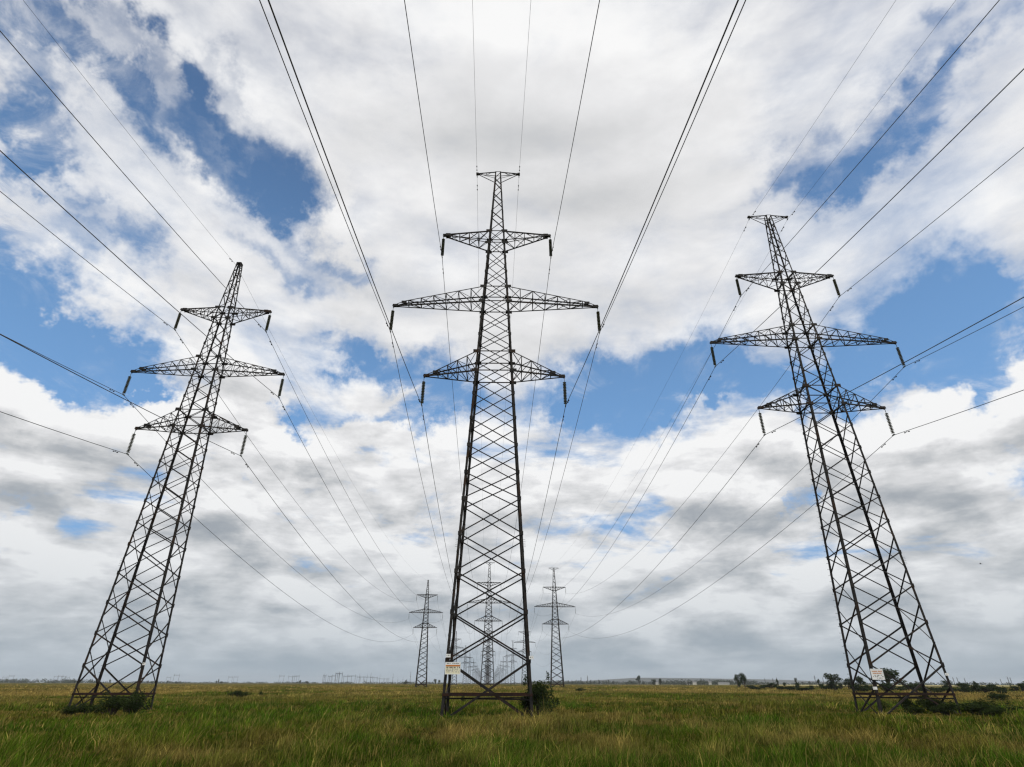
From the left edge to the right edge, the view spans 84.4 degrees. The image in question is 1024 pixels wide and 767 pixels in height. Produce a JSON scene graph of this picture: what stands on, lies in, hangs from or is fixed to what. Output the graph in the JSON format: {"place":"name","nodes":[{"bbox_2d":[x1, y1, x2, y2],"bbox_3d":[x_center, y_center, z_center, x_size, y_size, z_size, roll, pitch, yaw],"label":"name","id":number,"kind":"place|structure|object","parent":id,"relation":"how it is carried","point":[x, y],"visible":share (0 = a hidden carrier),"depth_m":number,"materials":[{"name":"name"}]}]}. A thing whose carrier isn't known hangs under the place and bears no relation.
{"place":"outdoors","nodes":[
{"label":"outdoors","id":0,"kind":"place"},
{"bbox_2d":[0,682,1023,766],"bbox_3d":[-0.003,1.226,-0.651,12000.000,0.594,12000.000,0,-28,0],"label":"ground","id":1,"kind":"structure","parent":0,"point":[306,684],"depth_m":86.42,"materials":[{"name":"green plant"}]},
{"bbox_2d":[56,704,79,714],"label":"bush","id":2,"kind":"object","parent":1,"relation":"on","point":[68,710],"visible":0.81,"depth_m":31.34,"materials":[{"name":"green plant"}]},
{"bbox_2d":[73,702,102,714],"bbox_3d":[-23.394,18.012,31.189,1.387,0.816,1.990,14,-31,-24],"label":"bush","id":3,"kind":"object","parent":1,"relation":"on","point":[82,708],"visible":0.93,"depth_m":31.09,"materials":[{"name":"green plant"}]},
{"bbox_2d":[95,691,137,714],"bbox_3d":[-22.847,18.197,32.089,2.180,1.437,1.890,-6,-29,11],"label":"bush","id":4,"kind":"object","parent":1,"relation":"on","point":[111,705],"visible":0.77,"depth_m":32.08,"materials":[{"name":"green plant"}]},
{"bbox_2d":[120,688,152,714],"bbox_3d":[-20.892,17.778,31.360,1.604,1.573,1.964,16,-32,-27],"label":"bush","id":5,"kind":"object","parent":1,"relation":"on","point":[134,704],"visible":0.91,"depth_m":31.25,"materials":[{"name":"green plant"}]},
{"bbox_2d":[68,262,284,710],"bbox_3d":[-25.982,5.243,45.030,13.064,37.820,3.153,1,-28,-2],"label":"transmission pylon","id":6,"kind":"object","parent":1,"relation":"on","point":[95,693],"visible":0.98,"depth_m":44.03,"materials":[{"name":"metal"}]},
{"bbox_2d":[0,334,443,660],"bbox_3d":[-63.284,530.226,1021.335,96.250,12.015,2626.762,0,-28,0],"label":"conductor wire","id":7,"kind":"object","parent":6,"relation":"hanging from","point":[176,425],"visible":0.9,"depth_m":33.68,"materials":[{"name":"metal"}]},
{"bbox_2d":[3,335,459,663],"bbox_3d":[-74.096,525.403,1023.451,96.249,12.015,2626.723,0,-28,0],"label":"conductor wire","id":8,"kind":"object","parent":6,"relation":"hanging from","point":[173,449],"visible":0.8,"depth_m":49.29,"materials":[{"name":"metal"}]},
{"bbox_2d":[0,411,466,671],"bbox_3d":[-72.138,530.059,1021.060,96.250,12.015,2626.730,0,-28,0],"label":"conductor wire","id":9,"kind":"object","parent":6,"relation":"hanging from","point":[175,499],"visible":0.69,"depth_m":46.95,"materials":[{"name":"metal"}]},
{"bbox_2d":[0,191,471,666],"bbox_3d":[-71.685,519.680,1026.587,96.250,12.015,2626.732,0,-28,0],"label":"conductor wire","id":10,"kind":"object","parent":6,"relation":"hanging from","point":[188,350],"visible":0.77,"depth_m":48.52,"materials":[{"name":"metal"}]},
{"bbox_2d":[0,150,476,672],"bbox_3d":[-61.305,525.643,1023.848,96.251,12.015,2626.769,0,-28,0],"label":"conductor wire","id":11,"kind":"object","parent":6,"relation":"hanging from","point":[175,309],"visible":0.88,"depth_m":29.78,"materials":[{"name":"metal"}]},
{"bbox_2d":[0,31,480,673],"bbox_3d":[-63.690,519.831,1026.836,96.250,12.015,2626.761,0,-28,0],"label":"conductor wire","id":12,"kind":"object","parent":6,"relation":"hanging from","point":[210,271],"visible":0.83,"depth_m":34.37,"materials":[{"name":"metal"}]},
{"bbox_2d":[23,0,460,643],"bbox_3d":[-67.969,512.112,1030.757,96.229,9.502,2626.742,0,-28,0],"label":"earth wire","id":13,"kind":"object","parent":6,"relation":"attached to","point":[171,186],"visible":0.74,"depth_m":42.70,"materials":[{"name":"metal"}]},
{"bbox_2d":[227,690,252,696],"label":"bush","id":14,"kind":"object","parent":1,"relation":"on","point":[238,693],"visible":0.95,"depth_m":68.53,"materials":[{"name":"green plant"}]},
{"bbox_2d":[409,580,442,686],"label":"transmission pylon","id":15,"kind":"object","parent":1,"relation":"on","point":[427,623],"visible":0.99,"depth_m":212.76,"materials":[{"name":"metal"}]},
{"bbox_2d":[451,631,462,684],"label":"transmission pylon","id":16,"kind":"object","parent":1,"relation":"on","point":[455,661],"visible":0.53,"depth_m":428.80,"materials":[{"name":"metal"}]},
{"bbox_2d":[459,647,471,684],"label":"transmission pylon","id":17,"kind":"object","parent":1,"relation":"on","point":[464,664],"visible":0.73,"depth_m":590.41,"materials":[{"name":"metal"}]},
{"bbox_2d":[465,657,473,683],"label":"transmission pylon","id":18,"kind":"object","parent":1,"relation":"on","point":[469,670],"visible":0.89,"depth_m":736.17,"materials":[{"name":"metal"}]},
{"bbox_2d":[481,620,493,682],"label":"transmission pylon","id":19,"kind":"object","parent":1,"relation":"on","point":[487,658],"visible":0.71,"depth_m":401.71,"materials":[{"name":"metal"}]},
{"bbox_2d":[483,644,492,682],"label":"transmission pylon","id":20,"kind":"object","parent":1,"relation":"on","point":[486,666],"visible":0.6,"depth_m":590.02,"materials":[{"name":"metal"}]},
{"bbox_2d":[467,562,510,686],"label":"transmission pylon","id":21,"kind":"object","parent":1,"relation":"on","point":[488,583],"visible":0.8,"depth_m":206.81,"materials":[{"name":"metal"}]},
{"bbox_2d":[389,171,600,716],"bbox_3d":[-1.290,0.101,40.703,16.124,42.948,3.671,0,-28,0],"label":"transmission pylon","id":22,"kind":"object","parent":1,"relation":"on","point":[454,617],"visible":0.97,"depth_m":39.73,"materials":[{"name":"metal"}]},
{"bbox_2d":[259,0,484,676],"bbox_3d":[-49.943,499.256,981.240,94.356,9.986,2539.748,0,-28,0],"label":"conductor wire","id":23,"kind":"object","parent":22,"relation":"hanging from","point":[346,223],"visible":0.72,"depth_m":27.35,"materials":[{"name":"metal"}]},
{"bbox_2d":[268,0,484,675],"bbox_3d":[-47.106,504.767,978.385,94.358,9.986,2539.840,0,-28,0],"label":"conductor wire","id":24,"kind":"object","parent":22,"relation":"hanging from","point":[350,222],"visible":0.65,"depth_m":17.82,"materials":[{"name":"metal"}]},
{"bbox_2d":[404,0,486,675],"bbox_3d":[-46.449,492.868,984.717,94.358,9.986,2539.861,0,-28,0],"label":"conductor wire","id":25,"kind":"object","parent":22,"relation":"hanging from","point":[435,213],"visible":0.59,"depth_m":37.25,"materials":[{"name":"metal"}]},
{"bbox_2d":[445,662,460,673],"bbox_3d":[-3.228,15.532,30.824,0.840,0.601,0.017,0,-28,0],"label":"warning board","id":26,"kind":"object","parent":22,"relation":"attached to","point":[452,667],"visible":1,"depth_m":30.83,"materials":[{"name":"beige metal"}]},
{"bbox_2d":[472,0,484,560],"bbox_3d":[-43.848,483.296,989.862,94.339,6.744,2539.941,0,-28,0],"label":"earth wire","id":27,"kind":"object","parent":22,"relation":"hanging from","point":[477,192],"visible":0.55,"depth_m":49.52,"materials":[{"name":"metal"}]},
{"bbox_2d":[497,5,530,529],"bbox_3d":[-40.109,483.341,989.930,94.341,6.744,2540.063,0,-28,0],"label":"earth wire","id":28,"kind":"object","parent":22,"relation":"hanging from","point":[517,200],"visible":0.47,"depth_m":49.70,"materials":[{"name":"metal"}]},
{"bbox_2d":[493,0,599,652],"bbox_3d":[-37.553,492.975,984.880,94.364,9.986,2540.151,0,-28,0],"label":"conductor wire","id":29,"kind":"object","parent":22,"relation":"hanging from","point":[557,224],"visible":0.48,"depth_m":38.42,"materials":[{"name":"metal"}]},
{"bbox_2d":[494,0,738,666],"bbox_3d":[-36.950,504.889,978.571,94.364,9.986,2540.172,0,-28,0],"label":"conductor wire","id":30,"kind":"object","parent":22,"relation":"hanging from","point":[645,222],"visible":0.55,"depth_m":17.95,"materials":[{"name":"metal"}]},
{"bbox_2d":[491,0,745,672],"bbox_3d":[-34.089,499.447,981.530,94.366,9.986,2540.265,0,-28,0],"label":"conductor wire","id":31,"kind":"object","parent":22,"relation":"hanging from","point":[646,228],"visible":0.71,"depth_m":27.64,"materials":[{"name":"metal"}]},
{"bbox_2d":[503,654,512,683],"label":"transmission pylon","id":32,"kind":"object","parent":1,"relation":"on","point":[506,667],"visible":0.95,"depth_m":787.06,"materials":[{"name":"metal"}]},
{"bbox_2d":[0,678,1022,684],"bbox_3d":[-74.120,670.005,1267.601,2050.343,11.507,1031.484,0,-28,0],"label":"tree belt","id":33,"kind":"object","parent":1,"relation":"on","point":[699,682],"visible":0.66,"depth_m":1031.31,"materials":[{"name":"green plant"}]},
{"bbox_2d":[505,641,519,684],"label":"transmission pylon","id":34,"kind":"object","parent":1,"relation":"on","point":[513,665],"visible":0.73,"depth_m":600.85,"materials":[{"name":"metal"}]},
{"bbox_2d":[514,631,535,684],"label":"transmission pylon","id":35,"kind":"object","parent":1,"relation":"on","point":[523,641],"visible":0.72,"depth_m":411.01,"materials":[{"name":"metal"}]},
{"bbox_2d":[518,687,534,713],"bbox_3d":[0.938,18.504,32.802,1.156,1.588,1.653,-7,-29,14],"label":"bush","id":36,"kind":"object","parent":1,"relation":"on","point":[524,704],"visible":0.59,"depth_m":32.60,"materials":[{"name":"green plant"}]},
{"bbox_2d":[523,671,559,715],"bbox_3d":[1.793,17.701,32.081,1.718,2.514,1.982,17,-33,-29],"label":"bush","id":37,"kind":"object","parent":1,"relation":"on","point":[540,693],"visible":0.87,"depth_m":31.89,"materials":[{"name":"green plant"}]},
{"bbox_2d":[534,568,575,686],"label":"transmission pylon","id":38,"kind":"object","parent":1,"relation":"on","point":[552,633],"visible":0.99,"depth_m":215.65,"materials":[{"name":"metal"}]},
{"bbox_2d":[718,682,729,684],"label":"shed","id":39,"kind":"structure","parent":1,"relation":"on","point":[723,683],"depth_m":819.14,"materials":[{"name":"white"}]},
{"bbox_2d":[733,674,740,686],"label":"tree","id":40,"kind":"object","parent":1,"relation":"on","point":[736,677],"visible":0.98,"depth_m":213.11,"materials":[{"name":"green plant"}]},
{"bbox_2d":[739,673,746,687],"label":"tree","id":41,"kind":"object","parent":1,"relation":"on","point":[742,677],"visible":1,"depth_m":190.31,"materials":[{"name":"green plant"}]},
{"bbox_2d":[764,681,778,687],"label":"bush","id":42,"kind":"object","parent":1,"relation":"on","point":[771,684],"visible":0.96,"depth_m":174.96,"materials":[{"name":"green plant"}]},
{"bbox_2d":[782,685,801,689],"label":"bush","id":43,"kind":"object","parent":1,"relation":"on","point":[790,687],"visible":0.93,"depth_m":143.45,"materials":[{"name":"green plant"}]},
{"bbox_2d":[794,686,814,690],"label":"bush","id":44,"kind":"object","parent":1,"relation":"on","point":[804,689],"visible":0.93,"depth_m":132.90,"materials":[{"name":"green plant"}]},
{"bbox_2d":[816,684,827,689],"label":"bush","id":45,"kind":"object","parent":1,"relation":"on","point":[821,686],"visible":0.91,"depth_m":143.15,"materials":[{"name":"green plant"}]},
{"bbox_2d":[824,673,842,689],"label":"tree","id":46,"kind":"object","parent":1,"relation":"on","point":[829,677],"visible":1,"depth_m":136.81,"materials":[{"name":"green plant"}]},
{"bbox_2d":[710,215,961,713],"bbox_3d":[24.994,2.604,45.305,16.124,42.948,3.671,0,-28,0],"label":"transmission pylon","id":47,"kind":"object","parent":1,"relation":"on","point":[914,693],"visible":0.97,"depth_m":43.56,"materials":[{"name":"metal"}]},
{"bbox_2d":[510,2,894,643],"bbox_3d":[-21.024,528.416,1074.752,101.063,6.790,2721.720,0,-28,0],"label":"earth wire","id":48,"kind":"object","parent":47,"relation":"hanging from","point":[745,227],"visible":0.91,"depth_m":50.99,"materials":[{"name":"metal"}]},
{"bbox_2d":[521,0,955,637],"bbox_3d":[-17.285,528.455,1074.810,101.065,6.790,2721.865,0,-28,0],"label":"earth wire","id":49,"kind":"object","parent":47,"relation":"hanging from","point":[791,214],"visible":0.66,"depth_m":52.37,"materials":[{"name":"metal"}]},
{"bbox_2d":[503,0,999,659],"bbox_3d":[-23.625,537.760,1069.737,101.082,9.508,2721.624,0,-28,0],"label":"conductor wire","id":50,"kind":"object","parent":47,"relation":"hanging from","point":[819,208],"visible":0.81,"depth_m":36.55,"materials":[{"name":"metal"}]},
{"bbox_2d":[494,68,1023,674],"bbox_3d":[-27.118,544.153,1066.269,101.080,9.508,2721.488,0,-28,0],"label":"conductor wire","id":51,"kind":"object","parent":47,"relation":"hanging from","point":[828,260],"visible":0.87,"depth_m":28.93,"materials":[{"name":"metal"}]},
{"bbox_2d":[504,307,1022,670],"bbox_3d":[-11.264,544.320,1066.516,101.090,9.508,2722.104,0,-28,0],"label":"conductor wire","id":52,"kind":"object","parent":47,"relation":"hanging from","point":[832,439],"visible":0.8,"depth_m":53.89,"materials":[{"name":"metal"}]},
{"bbox_2d":[509,297,1023,670],"bbox_3d":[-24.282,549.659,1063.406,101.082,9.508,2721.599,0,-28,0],"label":"conductor wire","id":53,"kind":"object","parent":47,"relation":"hanging from","point":[829,402],"visible":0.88,"depth_m":33.95,"materials":[{"name":"metal"}]},
{"bbox_2d":[515,147,1023,656],"bbox_3d":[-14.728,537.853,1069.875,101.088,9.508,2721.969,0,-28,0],"label":"conductor wire","id":54,"kind":"object","parent":47,"relation":"hanging from","point":[821,321],"visible":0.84,"depth_m":49.76,"materials":[{"name":"metal"}]},
{"bbox_2d":[520,390,1022,672],"bbox_3d":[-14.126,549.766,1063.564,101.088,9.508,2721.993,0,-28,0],"label":"conductor wire","id":55,"kind":"object","parent":47,"relation":"hanging from","point":[832,488],"visible":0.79,"depth_m":49.17,"materials":[{"name":"metal"}]},
{"bbox_2d":[870,669,884,679],"bbox_3d":[22.867,18.190,35.354,0.784,0.611,0.014,0,-28,0],"label":"warning board","id":56,"kind":"object","parent":47,"relation":"attached to","point":[877,674],"visible":1,"depth_m":35.35,"materials":[{"name":"white metal"}]},
{"bbox_2d":[842,678,850,689],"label":"tree","id":57,"kind":"object","parent":1,"relation":"on","point":[845,682],"visible":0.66,"depth_m":147.83,"materials":[{"name":"green plant"}]},
{"bbox_2d":[849,683,870,691],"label":"bush","id":58,"kind":"object","parent":1,"relation":"on","point":[858,687],"visible":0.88,"depth_m":120.15,"materials":[{"name":"green plant"}]},
{"bbox_2d":[854,676,865,685],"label":"tree","id":59,"kind":"object","parent":1,"relation":"on","point":[859,680],"visible":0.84,"depth_m":146.41,"materials":[{"name":"green plant"}]},
{"bbox_2d":[877,699,890,710],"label":"bush","id":60,"kind":"object","parent":1,"relation":"on","point":[883,707],"visible":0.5,"depth_m":38.51,"materials":[{"name":"green plant"}]},
{"bbox_2d":[879,682,891,690],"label":"bush","id":61,"kind":"object","parent":1,"relation":"on","point":[884,685],"visible":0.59,"depth_m":116.93,"materials":[{"name":"green plant"}]},
{"bbox_2d":[879,681,897,689],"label":"bush","id":62,"kind":"object","parent":1,"relation":"on","point":[891,684],"visible":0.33,"depth_m":133.88,"materials":[{"name":"green plant"}]},
{"bbox_2d":[876,668,908,684],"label":"tree","id":63,"kind":"object","parent":1,"relation":"on","point":[890,672],"visible":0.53,"depth_m":143.06,"materials":[{"name":"green plant"}]},
{"bbox_2d":[893,695,919,710],"bbox_3d":[25.680,20.926,36.978,1.683,1.365,1.458,16,-32,-27],"label":"bush","id":64,"kind":"object","parent":1,"relation":"on","point":[907,701],"visible":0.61,"depth_m":36.64,"materials":[{"name":"green plant"}]},
{"bbox_2d":[901,703,926,714],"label":"bush","id":65,"kind":"object","parent":1,"relation":"on","point":[915,709],"visible":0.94,"depth_m":33.71,"materials":[{"name":"green plant"}]},
{"bbox_2d":[907,683,926,690],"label":"bush","id":66,"kind":"object","parent":1,"relation":"on","point":[911,685],"visible":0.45,"depth_m":121.84,"materials":[{"name":"green plant"}]},
{"bbox_2d":[914,692,951,712],"bbox_3d":[26.457,20.282,35.785,2.242,1.368,1.832,-7,-29,14],"label":"bush","id":67,"kind":"object","parent":1,"relation":"on","point":[928,703],"visible":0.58,"depth_m":35.57,"materials":[{"name":"green plant"}]},
{"bbox_2d":[930,687,946,691],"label":"bush","id":68,"kind":"object","parent":1,"relation":"on","point":[939,689],"visible":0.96,"depth_m":111.15,"materials":[{"name":"green plant"}]},
{"bbox_2d":[941,680,952,686],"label":"tree","id":69,"kind":"object","parent":1,"relation":"on","point":[945,683],"visible":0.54,"depth_m":167.12,"materials":[{"name":"green plant"}]},
{"bbox_2d":[929,701,966,715],"bbox_3d":[25.422,19.038,33.009,2.432,0.872,1.696,12,-30,-22],"label":"bush","id":70,"kind":"object","parent":1,"relation":"on","point":[945,709],"visible":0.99,"depth_m":32.82,"materials":[{"name":"green plant"}]},
{"bbox_2d":[957,683,970,691],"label":"bush","id":71,"kind":"object","parent":1,"relation":"on","point":[965,686],"visible":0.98,"depth_m":110.43,"materials":[{"name":"green plant"}]},
{"bbox_2d":[968,683,981,691],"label":"bush","id":72,"kind":"object","parent":1,"relation":"on","point":[973,687],"visible":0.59,"depth_m":118.79,"materials":[{"name":"green plant"}]},
{"bbox_2d":[976,685,994,691],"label":"bush","id":73,"kind":"object","parent":1,"relation":"on","point":[984,688],"visible":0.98,"depth_m":113.04,"materials":[{"name":"green plant"}]},
{"bbox_2d":[953,699,1023,714],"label":"bush","id":74,"kind":"object","parent":1,"relation":"on","point":[978,706],"visible":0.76,"depth_m":33.40,"materials":[{"name":"green plant"}]},
{"bbox_2d":[985,683,1000,690],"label":"bush","id":75,"kind":"object","parent":1,"relation":"on","point":[993,686],"visible":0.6,"depth_m":124.65,"materials":[{"name":"green plant"}]},
{"bbox_2d":[982,706,1014,716],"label":"bush","id":76,"kind":"object","parent":1,"relation":"on","point":[990,711],"visible":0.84,"depth_m":31.24,"materials":[{"name":"green plant"}]},
{"bbox_2d":[979,691,1022,700],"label":"bush","id":77,"kind":"object","parent":1,"relation":"on","point":[994,696],"visible":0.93,"depth_m":63.68,"materials":[{"name":"green plant"}]},
{"bbox_2d":[996,688,1006,693],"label":"bush","id":78,"kind":"object","parent":1,"relation":"on","point":[999,691],"visible":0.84,"depth_m":101.53,"materials":[{"name":"green plant"}]},
{"bbox_2d":[1008,685,1018,690],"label":"bush","id":79,"kind":"object","parent":1,"relation":"on","point":[1014,688],"visible":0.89,"depth_m":127.41,"materials":[{"name":"green plant"}]},
{"bbox_2d":[1009,681,1023,690],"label":"bush","id":80,"kind":"object","parent":1,"relation":"on","point":[1021,685],"visible":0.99,"depth_m":120.59,"materials":[{"name":"green plant"}]},
{"bbox_2d":[0,0,1023,684],"label":"sky","id":81,"kind":"structure","parent":0,"point":[204,88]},
{"bbox_2d":[504,678,872,684],"bbox_3d":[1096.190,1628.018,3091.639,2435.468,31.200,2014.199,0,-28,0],"label":"hills","id":82,"kind":"structure","parent":0,"point":[625,680],"depth_m":2847.46,"materials":[{"name":"green plant"}]},
{"bbox_2d":[779,685,1019,686],"bbox_3d":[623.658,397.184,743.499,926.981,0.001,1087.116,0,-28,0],"label":"field","id":83,"kind":"structure","parent":0,"point":[901,685],"depth_m":488.96,"materials":[{"name":"plant"}]}
]}

